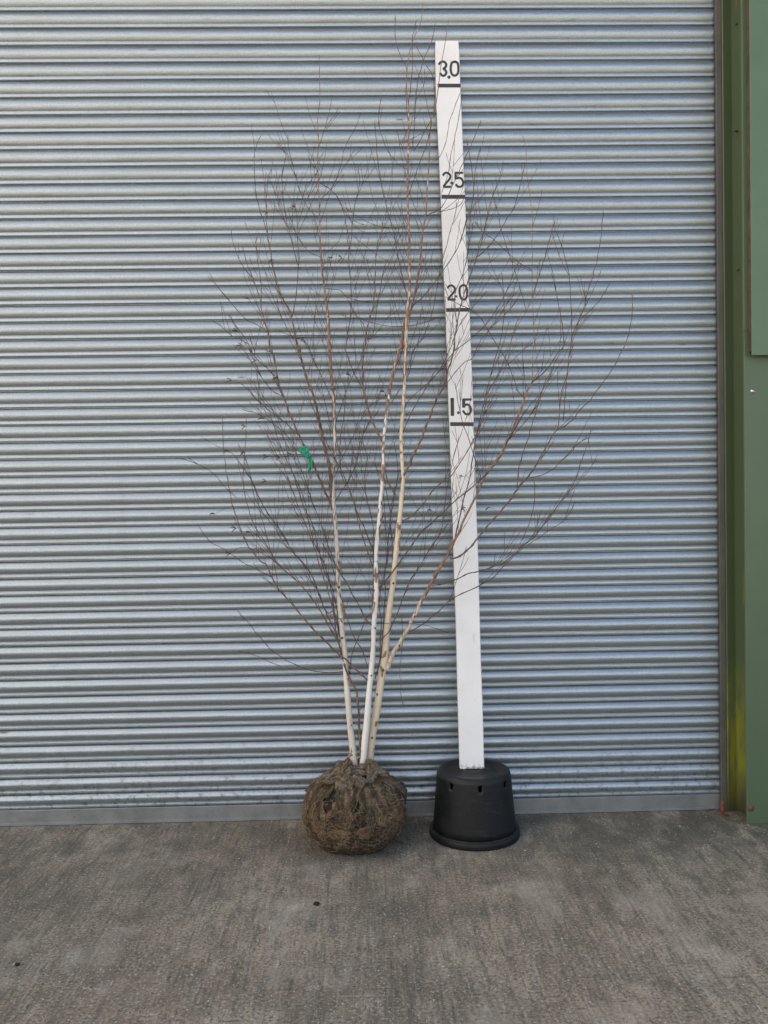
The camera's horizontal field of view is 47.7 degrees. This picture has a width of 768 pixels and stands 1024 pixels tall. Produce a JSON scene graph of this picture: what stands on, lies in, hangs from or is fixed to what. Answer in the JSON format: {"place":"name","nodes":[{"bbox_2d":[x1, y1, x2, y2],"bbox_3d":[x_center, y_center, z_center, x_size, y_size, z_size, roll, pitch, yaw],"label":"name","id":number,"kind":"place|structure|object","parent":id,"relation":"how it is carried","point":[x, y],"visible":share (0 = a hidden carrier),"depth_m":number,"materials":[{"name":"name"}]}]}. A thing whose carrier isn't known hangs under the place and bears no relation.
{"place":"outdoors","nodes":[
{"label":"outdoors","id":0,"kind":"place"},
{"bbox_2d":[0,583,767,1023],"bbox_3d":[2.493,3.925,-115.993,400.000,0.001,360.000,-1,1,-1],"label":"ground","id":1,"kind":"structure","parent":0,"point":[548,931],"depth_m":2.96,"materials":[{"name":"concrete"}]},
{"bbox_2d":[309,839,411,866],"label":"soil crumbs","id":2,"kind":"object","parent":1,"relation":"on","point":[364,861],"visible":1,"depth_m":3.54,"materials":[{"name":"brown soil"}]},
{"bbox_2d":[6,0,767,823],"bbox_3d":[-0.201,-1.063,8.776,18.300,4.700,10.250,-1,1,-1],"label":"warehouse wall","id":3,"kind":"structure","parent":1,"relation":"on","point":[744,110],"depth_m":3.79,"materials":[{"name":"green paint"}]},
{"bbox_2d":[0,0,726,826],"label":"roller shutter","id":4,"kind":"object","parent":3,"relation":"attached to","point":[128,140],"visible":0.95,"depth_m":3.90,"materials":[{"name":"metal"}]},
{"bbox_2d":[176,4,632,854],"bbox_3d":[0.080,-0.393,3.651,1.851,3.574,0.486,-1,1,-1],"label":"birch tree","id":5,"kind":"object","parent":1,"relation":"on","point":[354,802],"visible":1,"depth_m":3.65,"materials":[{"name":"brown plant"}]},
{"bbox_2d":[299,446,312,471],"bbox_3d":[-0.329,-0.222,3.642,0.058,0.112,0.013,-1,1,-1],"label":"plastic ribbon","id":6,"kind":"object","parent":5,"relation":"attached to","point":[303,451],"visible":1,"depth_m":3.64,"materials":[{"name":"green plastic"}]},
{"bbox_2d":[429,759,519,850],"bbox_3d":[0.388,1.245,3.744,0.389,0.281,0.389,-1,1,-1],"label":"plant pot","id":7,"kind":"object","parent":1,"relation":"on","point":[474,810],"visible":0.91,"depth_m":3.60,"materials":[{"name":"black plastic"}]},
{"bbox_2d":[435,41,483,768],"bbox_3d":[0.332,-0.490,3.799,0.116,3.185,0.236,-1,1,-17],"label":"measuring board","id":8,"kind":"object","parent":7,"relation":"on","point":[469,693],"visible":0.88,"depth_m":3.78,"materials":[{"name":"white paint"}]},
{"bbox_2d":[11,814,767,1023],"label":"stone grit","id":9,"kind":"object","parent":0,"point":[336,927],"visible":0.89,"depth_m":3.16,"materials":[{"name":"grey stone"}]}
]}

